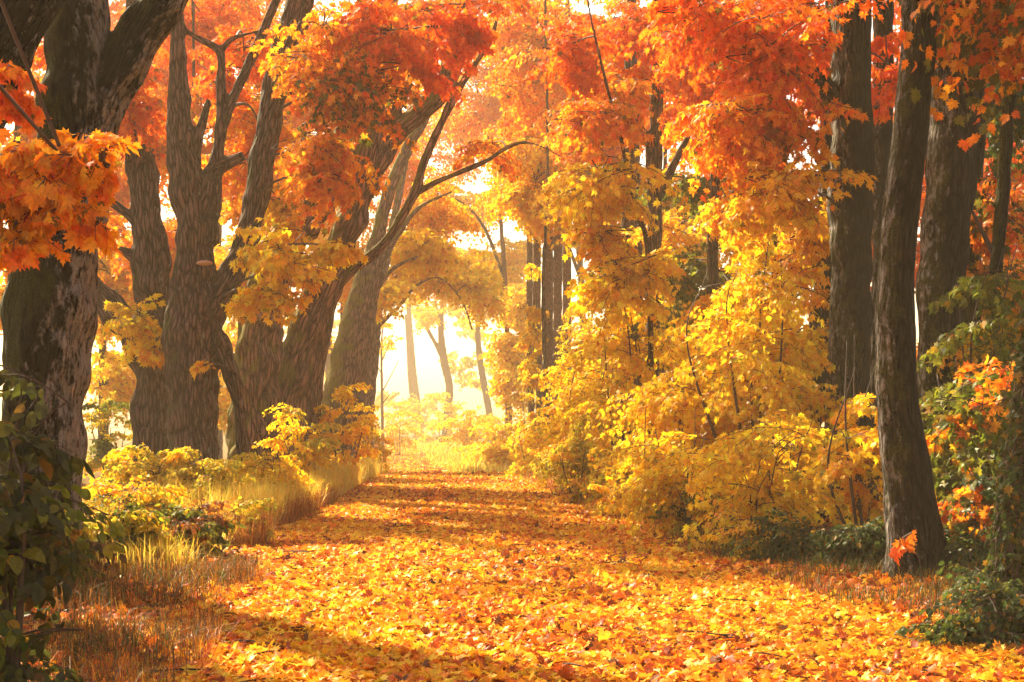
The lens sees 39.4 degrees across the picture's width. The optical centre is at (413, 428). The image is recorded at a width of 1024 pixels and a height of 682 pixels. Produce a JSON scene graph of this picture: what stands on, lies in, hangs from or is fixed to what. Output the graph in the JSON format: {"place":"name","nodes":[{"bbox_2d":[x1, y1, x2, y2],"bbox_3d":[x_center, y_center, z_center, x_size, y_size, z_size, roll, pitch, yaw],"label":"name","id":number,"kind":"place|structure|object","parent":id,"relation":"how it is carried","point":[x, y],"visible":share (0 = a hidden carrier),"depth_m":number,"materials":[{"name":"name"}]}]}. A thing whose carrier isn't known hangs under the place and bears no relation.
{"place":"outdoors","nodes":[
{"label":"outdoors","id":0,"kind":"place"},
{"bbox_2d":[0,0,1023,434],"label":"sky","id":1,"kind":"structure","parent":0,"point":[430,377],"materials":[{"name":"white"}]},
{"bbox_2d":[1,434,1023,678],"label":"ground","id":2,"kind":"structure","parent":0,"point":[123,444],"depth_m":37.46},
{"bbox_2d":[0,77,41,336],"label":"maple tree","id":3,"kind":"object","parent":2,"relation":"on","point":[18,134],"visible":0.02,"depth_m":39.68,"materials":[{"name":"brown plant"}]},
{"bbox_2d":[0,40,124,347],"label":"maple tree","id":4,"kind":"object","parent":2,"relation":"on","point":[38,75],"visible":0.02,"depth_m":74.78,"materials":[{"name":"brown plant"}]},
{"bbox_2d":[0,364,125,681],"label":"shrub","id":5,"kind":"object","parent":2,"relation":"on","point":[25,505],"visible":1,"depth_m":7.52,"materials":[{"name":"green plant"}]},
{"bbox_2d":[0,509,126,592],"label":"shrub","id":6,"kind":"object","parent":2,"relation":"on","point":[97,546],"visible":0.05,"depth_m":13.06,"materials":[{"name":"green plant"}]},
{"bbox_2d":[0,0,141,274],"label":"maple tree","id":7,"kind":"object","parent":2,"relation":"on","point":[46,184],"visible":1,"depth_m":9.79,"materials":[{"name":"orange plant"}]},
{"bbox_2d":[0,0,188,529],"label":"maple tree","id":8,"kind":"object","parent":2,"relation":"on","point":[96,73],"visible":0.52,"depth_m":15.18,"materials":[{"name":"brown plant"}]},
{"bbox_2d":[31,0,171,488],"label":"maple tree","id":9,"kind":"object","parent":2,"relation":"on","point":[136,328],"visible":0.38,"depth_m":30.67,"materials":[{"name":"brown plant"}]},
{"bbox_2d":[82,391,132,482],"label":"shrub","id":10,"kind":"object","parent":2,"relation":"on","point":[101,421],"visible":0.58,"depth_m":37.70,"materials":[{"name":"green plant"}]},
{"bbox_2d":[82,493,174,566],"bbox_3d":[-3.293,1.214,16.002,1.243,0.977,1.403,0,0,-17],"label":"shrub","id":11,"kind":"object","parent":2,"relation":"on","point":[139,523],"visible":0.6,"depth_m":15.79,"materials":[{"name":"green plant"}]},
{"bbox_2d":[82,474,190,513],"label":"shrub","id":12,"kind":"object","parent":2,"relation":"on","point":[157,493],"visible":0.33,"depth_m":19.77,"materials":[{"name":"yellow plant"}]},
{"bbox_2d":[84,0,195,465],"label":"maple tree","id":13,"kind":"object","parent":2,"relation":"on","point":[111,373],"visible":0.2,"depth_m":53.73,"materials":[{"name":"brown plant"}]},
{"bbox_2d":[101,442,201,492],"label":"shrub","id":14,"kind":"object","parent":2,"relation":"on","point":[124,471],"visible":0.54,"depth_m":24.62,"materials":[{"name":"yellow plant"}]},
{"bbox_2d":[0,541,321,681],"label":"dark brown grass","id":15,"kind":"structure","parent":2,"relation":"on","point":[232,572],"depth_m":10.86,"materials":[{"name":"brown plant"}]},
{"bbox_2d":[153,497,246,559],"bbox_3d":[-2.767,1.359,17.458,1.294,1.013,1.528,0,0,-25],"label":"shrub","id":16,"kind":"object","parent":2,"relation":"on","point":[211,527],"visible":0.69,"depth_m":17.24,"materials":[{"name":"green plant"}]},
{"bbox_2d":[110,0,296,292],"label":"maple tree","id":17,"kind":"object","parent":2,"relation":"on","point":[234,14],"visible":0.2,"depth_m":47.59,"materials":[{"name":"brown plant"}]},
{"bbox_2d":[160,446,255,504],"bbox_3d":[-3.555,0.959,24.383,1.616,1.314,1.795,0,0,0],"label":"shrub","id":18,"kind":"object","parent":2,"relation":"on","point":[222,470],"visible":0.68,"depth_m":24.15,"materials":[{"name":"yellow plant"}]},
{"bbox_2d":[42,0,427,459],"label":"maple tree","id":19,"kind":"object","parent":2,"relation":"on","point":[117,6],"visible":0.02,"depth_m":87.25,"materials":[{"name":"brown plant"}]},
{"bbox_2d":[223,497,278,542],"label":"shrub","id":20,"kind":"object","parent":2,"relation":"on","point":[254,505],"visible":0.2,"depth_m":19.70,"materials":[{"name":"yellow plant"}]},
{"bbox_2d":[201,23,340,432],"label":"maple tree","id":21,"kind":"object","parent":2,"relation":"on","point":[224,400],"visible":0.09,"depth_m":62.67,"materials":[{"name":"brown plant"}]},
{"bbox_2d":[228,450,315,503],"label":"shrub","id":22,"kind":"object","parent":2,"relation":"on","point":[279,466],"visible":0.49,"depth_m":26.74,"materials":[{"name":"yellow plant"}]},
{"bbox_2d":[193,0,368,469],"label":"maple tree","id":23,"kind":"object","parent":2,"relation":"on","point":[258,354],"visible":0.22,"depth_m":34.06,"materials":[{"name":"brown plant"}]},
{"bbox_2d":[252,402,342,476],"bbox_3d":[-2.364,0.646,30.940,1.825,2.432,1.733,0,0,-44],"label":"shrub","id":24,"kind":"object","parent":2,"relation":"on","point":[310,448],"visible":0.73,"depth_m":30.90,"materials":[{"name":"yellow plant"}]},
{"bbox_2d":[84,439,537,575],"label":"tall golden grass","id":25,"kind":"structure","parent":2,"relation":"on","point":[328,486],"depth_m":23.90,"materials":[{"name":"yellow plant"}]},
{"bbox_2d":[160,0,500,474],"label":"maple tree","id":26,"kind":"object","parent":2,"relation":"on","point":[343,67],"visible":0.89,"depth_m":28.25,"materials":[{"name":"brown plant"}]},
{"bbox_2d":[313,382,381,470],"bbox_3d":[-1.844,0.182,38.068,2.015,2.859,2.130,0,0,0],"label":"shrub","id":27,"kind":"object","parent":2,"relation":"on","point":[347,433],"visible":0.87,"depth_m":37.83,"materials":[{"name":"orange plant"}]},
{"bbox_2d":[295,17,421,456],"bbox_3d":[-1.930,-4.853,39.315,4.782,13.066,3.410,0,0,-26],"label":"maple tree","id":28,"kind":"object","parent":2,"relation":"on","point":[311,395],"visible":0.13,"depth_m":37.69,"materials":[{"name":"brown plant"}]},
{"bbox_2d":[272,0,457,319],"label":"maple tree","id":29,"kind":"object","parent":2,"relation":"on","point":[413,164],"visible":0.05,"depth_m":92.81,"materials":[{"name":"brown plant"}]},
{"bbox_2d":[363,416,393,471],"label":"shrub","id":30,"kind":"object","parent":2,"relation":"on","point":[385,452],"visible":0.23,"depth_m":57.79,"materials":[{"name":"yellow plant"}]},
{"bbox_2d":[378,322,404,448],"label":"maple tree","id":31,"kind":"object","parent":2,"relation":"on","point":[389,344],"visible":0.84,"depth_m":144.90,"materials":[{"name":"brown plant"}]},
{"bbox_2d":[306,11,484,460],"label":"maple tree","id":32,"kind":"object","parent":2,"relation":"on","point":[423,248],"visible":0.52,"depth_m":54.85,"materials":[{"name":"brown plant"}]},
{"bbox_2d":[378,398,424,454],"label":"shrub","id":33,"kind":"object","parent":2,"relation":"on","point":[393,427],"visible":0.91,"depth_m":144.94,"materials":[{"name":"yellow plant"}]},
{"bbox_2d":[308,63,504,378],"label":"maple tree","id":34,"kind":"object","parent":2,"relation":"on","point":[450,159],"visible":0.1,"depth_m":129.87,"materials":[{"name":"brown plant"}]},
{"bbox_2d":[278,0,560,455],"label":"maple tree","id":35,"kind":"object","parent":2,"relation":"on","point":[299,343],"visible":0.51,"depth_m":35.24,"materials":[{"name":"brown plant"}]},
{"bbox_2d":[400,294,438,437],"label":"maple tree","id":36,"kind":"object","parent":2,"relation":"on","point":[412,376],"visible":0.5,"depth_m":279.53,"materials":[{"name":"brown plant"}]},
{"bbox_2d":[364,160,513,445],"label":"maple tree","id":37,"kind":"object","parent":2,"relation":"on","point":[473,286],"visible":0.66,"depth_m":79.66,"materials":[{"name":"orange plant"}]},
{"bbox_2d":[416,388,463,443],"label":"shrub","id":38,"kind":"object","parent":2,"relation":"on","point":[434,424],"visible":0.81,"depth_m":195.75,"materials":[{"name":"yellow plant"}]},
{"bbox_2d":[411,294,470,436],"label":"maple tree","id":39,"kind":"object","parent":2,"relation":"on","point":[426,321],"visible":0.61,"depth_m":219.41,"materials":[{"name":"yellow plant"}]},
{"bbox_2d":[427,405,502,455],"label":"shrub","id":40,"kind":"object","parent":2,"relation":"on","point":[462,434],"visible":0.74,"depth_m":129.54,"materials":[{"name":"yellow plant"}]},
{"bbox_2d":[449,304,501,442],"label":"maple tree","id":41,"kind":"object","parent":2,"relation":"on","point":[484,388],"visible":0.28,"depth_m":201.65,"materials":[{"name":"brown plant"}]},
{"bbox_2d":[389,188,572,397],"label":"maple tree","id":42,"kind":"object","parent":2,"relation":"on","point":[516,260],"visible":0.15,"depth_m":118.67,"materials":[{"name":"brown plant"}]},
{"bbox_2d":[458,420,523,467],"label":"shrub","id":43,"kind":"object","parent":2,"relation":"on","point":[492,437],"visible":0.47,"depth_m":93.66,"materials":[{"name":"yellow plant"}]},
{"bbox_2d":[445,78,542,437],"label":"maple tree","id":44,"kind":"object","parent":2,"relation":"on","point":[508,356],"visible":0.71,"depth_m":98.71,"materials":[{"name":"yellow plant"}]},
{"bbox_2d":[471,28,534,433],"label":"maple tree","id":45,"kind":"object","parent":2,"relation":"on","point":[487,195],"visible":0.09,"depth_m":69.45,"materials":[{"name":"yellow plant"}]},
{"bbox_2d":[482,420,528,469],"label":"shrub","id":46,"kind":"object","parent":2,"relation":"on","point":[495,455],"visible":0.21,"depth_m":70.11,"materials":[{"name":"yellow plant"}]},
{"bbox_2d":[222,318,802,438],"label":"distant wood","id":47,"kind":"object","parent":2,"relation":"on","point":[468,376],"visible":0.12,"depth_m":254.71,"materials":[{"name":"yellow plant"}]},
{"bbox_2d":[3,439,1023,681],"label":"fallen leaves","id":48,"kind":"object","parent":2,"relation":"on","point":[505,524],"visible":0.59,"depth_m":12.30,"materials":[{"name":"orange plant"}]},
{"bbox_2d":[483,0,556,461],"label":"maple tree","id":49,"kind":"object","parent":2,"relation":"on","point":[531,337],"visible":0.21,"depth_m":58.11,"materials":[{"name":"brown plant"}]},
{"bbox_2d":[398,0,644,387],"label":"maple tree","id":50,"kind":"object","parent":2,"relation":"on","point":[485,113],"visible":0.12,"depth_m":98.72,"materials":[{"name":"brown plant"}]},
{"bbox_2d":[500,390,561,476],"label":"maple sapling","id":51,"kind":"object","parent":2,"relation":"on","point":[521,452],"visible":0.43,"depth_m":45.71,"materials":[{"name":"yellow plant"}]},
{"bbox_2d":[474,0,600,461],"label":"maple tree","id":52,"kind":"object","parent":2,"relation":"on","point":[522,47],"visible":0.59,"depth_m":53.84,"materials":[{"name":"brown plant"}]},
{"bbox_2d":[498,0,588,416],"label":"maple tree","id":53,"kind":"object","parent":2,"relation":"on","point":[557,291],"visible":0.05,"depth_m":63.83,"materials":[{"name":"brown plant"}]},
{"bbox_2d":[493,5,603,417],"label":"maple tree","id":54,"kind":"object","parent":2,"relation":"on","point":[514,200],"visible":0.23,"depth_m":57.80,"materials":[{"name":"brown plant"}]},
{"bbox_2d":[526,416,582,480],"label":"shrub","id":55,"kind":"object","parent":2,"relation":"on","point":[545,454],"visible":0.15,"depth_m":38.03,"materials":[{"name":"yellow plant"}]},
{"bbox_2d":[538,0,586,410],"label":"maple tree","id":56,"kind":"object","parent":2,"relation":"on","point":[566,277],"visible":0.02,"depth_m":66.84,"materials":[{"name":"brown plant"}]},
{"bbox_2d":[529,344,611,477],"bbox_3d":[4.030,-0.177,34.014,1.934,3.634,2.158,0,0,34],"label":"shrub","id":57,"kind":"object","parent":2,"relation":"on","point":[533,428],"visible":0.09,"depth_m":33.70,"materials":[{"name":"yellow plant"}]},
{"bbox_2d":[533,446,611,502],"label":"shrub","id":58,"kind":"object","parent":2,"relation":"on","point":[577,484],"visible":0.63,"depth_m":29.87,"materials":[{"name":"yellow plant"}]},
{"bbox_2d":[523,329,623,490],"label":"maple sapling","id":59,"kind":"object","parent":2,"relation":"on","point":[565,400],"visible":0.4,"depth_m":32.94,"materials":[{"name":"yellow plant"}]},
{"bbox_2d":[538,393,642,500],"bbox_3d":[4.040,0.574,29.888,2.320,2.804,2.968,0,0,-15],"label":"shrub","id":60,"kind":"object","parent":2,"relation":"on","point":[577,429],"visible":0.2,"depth_m":29.93,"materials":[{"name":"yellow plant"}]},
{"bbox_2d":[538,0,671,433],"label":"maple tree","id":61,"kind":"object","parent":2,"relation":"on","point":[568,156],"visible":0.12,"depth_m":44.93,"materials":[{"name":"brown plant"}]},
{"bbox_2d":[525,0,690,433],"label":"maple tree","id":62,"kind":"object","parent":2,"relation":"on","point":[598,198],"visible":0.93,"depth_m":27.40,"materials":[{"name":"brown plant"}]},
{"bbox_2d":[580,455,649,516],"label":"shrub","id":63,"kind":"object","parent":2,"relation":"on","point":[606,495],"visible":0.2,"depth_m":25.59,"materials":[{"name":"yellow plant"}]},
{"bbox_2d":[550,241,694,479],"bbox_3d":[4.234,-0.981,27.972,3.045,5.269,3.404,0,0,0],"label":"maple sapling","id":64,"kind":"object","parent":2,"relation":"on","point":[628,354],"visible":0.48,"depth_m":27.79,"materials":[{"name":"yellow plant"}]},
{"bbox_2d":[530,0,721,436],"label":"maple tree","id":65,"kind":"object","parent":2,"relation":"on","point":[544,198],"visible":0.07,"depth_m":49.40,"materials":[{"name":"yellow plant"}]},
{"bbox_2d":[553,0,748,451],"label":"maple tree","id":66,"kind":"object","parent":2,"relation":"on","point":[625,85],"visible":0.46,"depth_m":32.36,"materials":[{"name":"brown plant"}]},
{"bbox_2d":[584,338,759,511],"bbox_3d":[4.490,0.134,23.941,3.330,3.715,3.253,0,0,27],"label":"maple sapling","id":67,"kind":"object","parent":2,"relation":"on","point":[661,393],"visible":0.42,"depth_m":23.62,"materials":[{"name":"yellow plant"}]},
{"bbox_2d":[594,409,753,536],"bbox_3d":[3.996,1.035,21.640,2.721,2.742,3.240,0,0,0],"label":"shrub","id":68,"kind":"object","parent":2,"relation":"on","point":[657,481],"visible":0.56,"depth_m":20.83,"materials":[{"name":"yellow plant"}]},
{"bbox_2d":[619,0,733,431],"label":"maple tree","id":69,"kind":"object","parent":2,"relation":"on","point":[690,239],"visible":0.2,"depth_m":36.86,"materials":[{"name":"yellow plant"}]},
{"bbox_2d":[645,472,725,536],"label":"shrub","id":70,"kind":"object","parent":2,"relation":"on","point":[684,502],"visible":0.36,"depth_m":20.48,"materials":[{"name":"yellow plant"}]},
{"bbox_2d":[648,282,793,497],"bbox_3d":[5.565,-0.556,25.492,3.008,4.297,3.231,0,0,26],"label":"maple sapling","id":71,"kind":"object","parent":2,"relation":"on","point":[703,301],"visible":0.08,"depth_m":25.01,"materials":[{"name":"yellow plant"}]},
{"bbox_2d":[627,0,817,440],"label":"maple tree","id":72,"kind":"object","parent":2,"relation":"on","point":[698,271],"visible":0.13,"depth_m":33.32,"materials":[{"name":"yellow plant"}]},
{"bbox_2d":[640,31,821,409],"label":"maple tree","id":73,"kind":"object","parent":2,"relation":"on","point":[667,98],"depth_m":43.83,"materials":[{"name":"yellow plant"}]},
{"bbox_2d":[705,501,781,561],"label":"shrub","id":74,"kind":"object","parent":2,"relation":"on","point":[746,534],"visible":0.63,"depth_m":17.25,"materials":[{"name":"yellow plant"}]},
{"bbox_2d":[650,234,863,491],"bbox_3d":[5.549,-0.747,22.525,3.336,5.148,3.174,0,0,-29],"label":"maple sapling","id":75,"kind":"object","parent":2,"relation":"on","point":[765,365],"visible":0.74,"depth_m":22.08,"materials":[{"name":"yellow plant"}]},
{"bbox_2d":[670,422,849,553],"bbox_3d":[4.330,1.175,18.784,2.138,2.512,2.777,0,0,0],"label":"maple sapling","id":76,"kind":"object","parent":2,"relation":"on","point":[753,497],"visible":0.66,"depth_m":18.30,"materials":[{"name":"yellow plant"}]},
{"bbox_2d":[624,0,901,523],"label":"maple tree","id":77,"kind":"object","parent":2,"relation":"on","point":[744,142],"visible":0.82,"depth_m":22.50,"materials":[{"name":"orange plant"}]},
{"bbox_2d":[712,0,827,460],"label":"maple tree","id":78,"kind":"object","parent":2,"relation":"on","point":[774,244],"visible":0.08,"depth_m":29.55,"materials":[{"name":"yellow plant"}]},
{"bbox_2d":[717,408,859,526],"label":"maple sapling","id":79,"kind":"object","parent":2,"relation":"on","point":[813,439],"visible":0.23,"depth_m":20.14,"materials":[{"name":"yellow plant"}]},
{"bbox_2d":[749,507,836,565],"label":"shrub","id":80,"kind":"object","parent":2,"relation":"on","point":[785,540],"visible":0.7,"depth_m":16.77,"materials":[{"name":"green plant"}]},
{"bbox_2d":[792,0,831,512],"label":"maple tree","id":81,"kind":"object","parent":2,"relation":"on","point":[822,313],"visible":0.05,"depth_m":25.84,"materials":[{"name":"brown plant"}]},
{"bbox_2d":[809,515,885,566],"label":"shrub","id":82,"kind":"object","parent":2,"relation":"on","point":[848,539],"visible":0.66,"depth_m":15.65,"materials":[{"name":"green plant"}]},
{"bbox_2d":[786,334,948,531],"bbox_3d":[5.450,0.236,17.395,1.429,2.875,2.173,0,0,-27],"label":"maple sapling","id":83,"kind":"object","parent":2,"relation":"on","point":[855,461],"visible":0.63,"depth_m":17.38,"materials":[{"name":"yellow plant"}]},
{"bbox_2d":[790,0,954,583],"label":"maple tree","id":84,"kind":"object","parent":2,"relation":"on","point":[914,533],"visible":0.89,"depth_m":14.34,"materials":[{"name":"brown plant"}]},
{"bbox_2d":[870,0,893,501],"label":"maple tree","id":85,"kind":"object","parent":2,"relation":"on","point":[882,133],"visible":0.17,"depth_m":26.85,"materials":[{"name":"brown plant"}]},
{"bbox_2d":[870,1,925,361],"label":"maple tree","id":86,"kind":"object","parent":2,"relation":"on","point":[897,12],"visible":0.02,"depth_m":35.54,"materials":[{"name":"brown plant"}]},
{"bbox_2d":[796,27,1022,354],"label":"maple tree","id":87,"kind":"object","parent":2,"relation":"on","point":[989,194],"depth_m":45.45,"materials":[{"name":"brown plant"}]},
{"bbox_2d":[869,473,998,565],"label":"maple sapling","id":88,"kind":"object","parent":2,"relation":"on","point":[966,513],"visible":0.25,"depth_m":14.72,"materials":[{"name":"orange plant"}]},
{"bbox_2d":[915,0,982,478],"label":"maple tree","id":89,"kind":"object","parent":2,"relation":"on","point":[951,178],"visible":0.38,"depth_m":18.75,"materials":[{"name":"brown plant"}]},
{"bbox_2d":[893,0,1023,598],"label":"maple tree","id":90,"kind":"object","parent":2,"relation":"on","point":[983,44],"visible":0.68,"depth_m":13.80,"materials":[{"name":"orange plant"}]},
{"bbox_2d":[894,560,1023,651],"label":"shrub","id":91,"kind":"object","parent":2,"relation":"on","point":[999,607],"visible":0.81,"depth_m":10.28,"materials":[{"name":"green plant"}]},
{"bbox_2d":[944,526,989,572],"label":"shrub","id":92,"kind":"object","parent":2,"relation":"on","point":[959,552],"visible":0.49,"depth_m":14.43,"materials":[{"name":"green plant"}]},
{"bbox_2d":[919,353,1015,540],"bbox_3d":[6.215,0.590,15.933,1.785,2.811,2.719,0,0,16],"label":"maple sapling","id":93,"kind":"object","parent":2,"relation":"on","point":[966,432],"visible":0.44,"depth_m":15.70,"materials":[{"name":"green plant"}]},
{"bbox_2d":[916,247,1023,469],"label":"maple sapling","id":94,"kind":"object","parent":2,"relation":"on","point":[981,290],"visible":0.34,"depth_m":17.25,"materials":[{"name":"green plant"}]},
{"bbox_2d":[947,249,1023,409],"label":"maple sapling","id":95,"kind":"object","parent":2,"relation":"on","point":[1019,274],"depth_m":18.09,"materials":[{"name":"orange plant"}]},
{"bbox_2d":[960,24,1023,392],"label":"maple tree","id":96,"kind":"object","parent":2,"relation":"on","point":[993,149],"visible":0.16,"depth_m":22.20,"materials":[{"name":"plant"}]},
{"bbox_2d":[966,77,1023,365],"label":"maple tree","id":97,"kind":"object","parent":2,"relation":"on","point":[996,224],"visible":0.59,"depth_m":20.20,"materials":[{"name":"plant"}]},
{"bbox_2d":[981,122,1023,346],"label":"maple tree","id":98,"kind":"object","parent":2,"relation":"on","point":[1018,263],"visible":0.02,"depth_m":29.29,"materials":[{"name":"brown plant"}]},
{"bbox_2d":[192,478,991,681],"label":"path","id":99,"kind":"structure","parent":0,"point":[640,631],"depth_m":11.50,"materials":[{"name":"orange soil"}]},
{"bbox_2d":[521,471,1023,624],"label":"brown verge grass","id":100,"kind":"structure","parent":0,"point":[930,587],"depth_m":13.97,"materials":[{"name":"plant"}]}
]}

